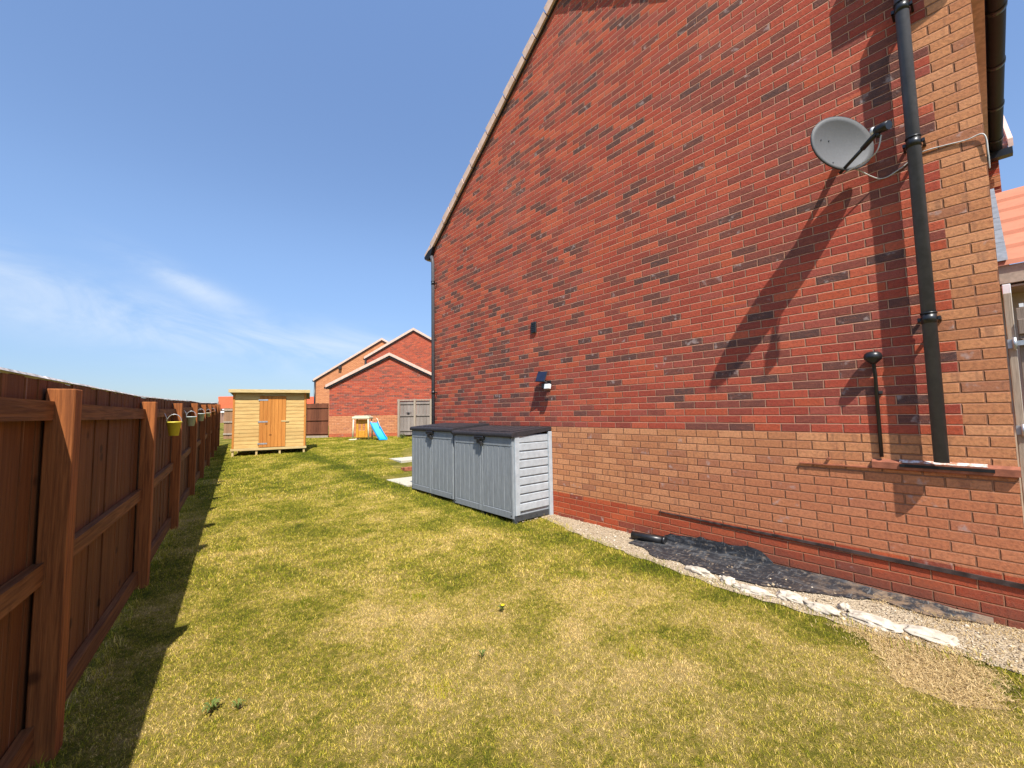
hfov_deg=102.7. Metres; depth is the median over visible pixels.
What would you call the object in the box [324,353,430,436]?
brick garage
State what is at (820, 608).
edging stone
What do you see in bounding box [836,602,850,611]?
edging stone
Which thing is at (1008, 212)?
side garage
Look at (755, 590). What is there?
edging stone
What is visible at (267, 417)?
door
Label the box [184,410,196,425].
hanging pot
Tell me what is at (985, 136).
aerial cable
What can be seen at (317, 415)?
wooden fence
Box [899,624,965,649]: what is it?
edging stone
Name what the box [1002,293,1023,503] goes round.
side gate
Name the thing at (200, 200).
sky
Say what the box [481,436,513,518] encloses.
door
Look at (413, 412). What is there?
double gate
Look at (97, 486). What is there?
wooden fence
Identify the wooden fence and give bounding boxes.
[0,367,220,767]
[223,408,232,438]
[306,403,328,437]
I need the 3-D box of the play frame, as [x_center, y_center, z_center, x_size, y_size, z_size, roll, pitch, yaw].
[-6.270,1.820,17.042,0.844,1.001,0.560,-1,-4,0]
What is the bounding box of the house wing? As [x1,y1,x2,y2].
[987,116,1013,272]
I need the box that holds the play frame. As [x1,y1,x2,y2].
[349,416,372,439]
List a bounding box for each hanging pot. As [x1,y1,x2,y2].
[165,414,181,435]
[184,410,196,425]
[198,409,204,420]
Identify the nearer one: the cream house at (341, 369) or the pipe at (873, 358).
the pipe at (873, 358)
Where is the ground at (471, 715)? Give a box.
[31,423,1023,767]
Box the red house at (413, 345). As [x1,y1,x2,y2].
[363,328,430,373]
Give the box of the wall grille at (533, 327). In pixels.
[531,321,536,332]
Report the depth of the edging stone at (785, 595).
3.12 m
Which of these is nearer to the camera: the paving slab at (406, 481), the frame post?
the frame post
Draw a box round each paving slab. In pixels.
[387,477,411,486]
[389,456,411,462]
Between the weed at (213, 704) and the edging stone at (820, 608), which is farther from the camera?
the edging stone at (820, 608)
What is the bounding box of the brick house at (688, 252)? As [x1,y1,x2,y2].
[424,0,1023,629]
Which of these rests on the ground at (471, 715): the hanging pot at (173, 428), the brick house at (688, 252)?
the brick house at (688, 252)
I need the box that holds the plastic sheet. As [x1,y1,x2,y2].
[629,534,993,625]
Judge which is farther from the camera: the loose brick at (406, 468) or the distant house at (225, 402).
the distant house at (225, 402)
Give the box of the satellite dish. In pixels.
[810,116,891,173]
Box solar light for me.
[535,371,550,388]
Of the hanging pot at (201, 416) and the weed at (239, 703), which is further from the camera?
the hanging pot at (201, 416)
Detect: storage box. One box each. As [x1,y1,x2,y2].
[410,423,488,502]
[452,425,552,523]
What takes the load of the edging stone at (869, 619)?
on the gravel path
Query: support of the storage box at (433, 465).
on the ground at (471, 715)
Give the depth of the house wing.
5.59 m
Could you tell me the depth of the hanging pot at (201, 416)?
7.60 m
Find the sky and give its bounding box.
[0,0,1023,402]
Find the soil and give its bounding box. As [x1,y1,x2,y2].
[834,625,1016,709]
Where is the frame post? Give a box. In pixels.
[1002,284,1023,412]
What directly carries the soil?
on the ground at (471, 715)
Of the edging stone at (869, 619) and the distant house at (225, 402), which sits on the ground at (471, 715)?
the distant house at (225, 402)
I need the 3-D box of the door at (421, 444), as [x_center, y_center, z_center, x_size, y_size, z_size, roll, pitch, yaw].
[-1.638,1.373,7.416,0.033,1.095,0.709,2,-5,-40]
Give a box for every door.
[257,396,288,446]
[412,430,430,492]
[431,431,453,498]
[454,435,481,509]
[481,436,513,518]
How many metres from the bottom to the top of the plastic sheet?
0.164 m
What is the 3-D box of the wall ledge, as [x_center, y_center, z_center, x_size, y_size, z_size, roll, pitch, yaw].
[2.925,0.619,3.140,0.040,0.081,1.230,2,-5,-40]
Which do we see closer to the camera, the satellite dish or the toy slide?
the satellite dish
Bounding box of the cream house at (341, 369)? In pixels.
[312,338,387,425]
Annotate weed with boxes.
[201,697,222,713]
[230,698,245,707]
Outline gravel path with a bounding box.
[542,514,1023,674]
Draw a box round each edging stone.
[684,565,717,579]
[719,575,737,585]
[732,583,776,597]
[776,590,807,603]
[802,599,840,615]
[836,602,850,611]
[840,608,904,632]
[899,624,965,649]
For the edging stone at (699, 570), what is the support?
on the gravel path
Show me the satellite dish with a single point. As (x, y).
(841, 144)
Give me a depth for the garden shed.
12.87 m
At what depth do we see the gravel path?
2.92 m
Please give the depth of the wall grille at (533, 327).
6.26 m
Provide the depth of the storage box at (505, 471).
5.77 m
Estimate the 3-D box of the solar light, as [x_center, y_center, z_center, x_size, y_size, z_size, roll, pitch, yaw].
[0.474,-0.057,5.992,0.139,0.276,0.260,2,-5,-40]
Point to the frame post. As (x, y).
(1006, 288)
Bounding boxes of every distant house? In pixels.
[217,396,232,422]
[307,397,313,403]
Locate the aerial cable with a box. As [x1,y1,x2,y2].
[843,133,990,178]
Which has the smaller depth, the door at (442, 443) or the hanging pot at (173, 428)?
the hanging pot at (173, 428)
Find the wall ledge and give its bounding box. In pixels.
[799,457,1021,478]
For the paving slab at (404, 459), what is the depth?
11.26 m
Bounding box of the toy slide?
[370,418,386,439]
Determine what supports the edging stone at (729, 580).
on the gravel path
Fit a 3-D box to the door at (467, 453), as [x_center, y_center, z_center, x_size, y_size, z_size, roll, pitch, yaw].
[-0.678,1.312,6.264,0.033,1.095,0.709,2,-5,-40]
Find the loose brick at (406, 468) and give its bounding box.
[401,466,411,470]
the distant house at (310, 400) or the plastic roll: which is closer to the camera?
the plastic roll
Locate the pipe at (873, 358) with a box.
[863,351,883,456]
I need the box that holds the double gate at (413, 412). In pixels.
[397,399,431,436]
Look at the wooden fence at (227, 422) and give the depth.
18.86 m
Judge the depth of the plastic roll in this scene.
4.53 m
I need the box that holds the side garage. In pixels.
[990,186,1023,520]
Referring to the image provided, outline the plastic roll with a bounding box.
[631,531,666,543]
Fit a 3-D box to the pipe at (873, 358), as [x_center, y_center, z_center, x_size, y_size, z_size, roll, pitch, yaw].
[2.846,0.156,3.197,0.118,0.825,0.116,2,-5,-40]
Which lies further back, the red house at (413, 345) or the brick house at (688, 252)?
the red house at (413, 345)
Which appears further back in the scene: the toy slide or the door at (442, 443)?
the toy slide
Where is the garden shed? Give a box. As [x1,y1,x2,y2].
[228,389,309,456]

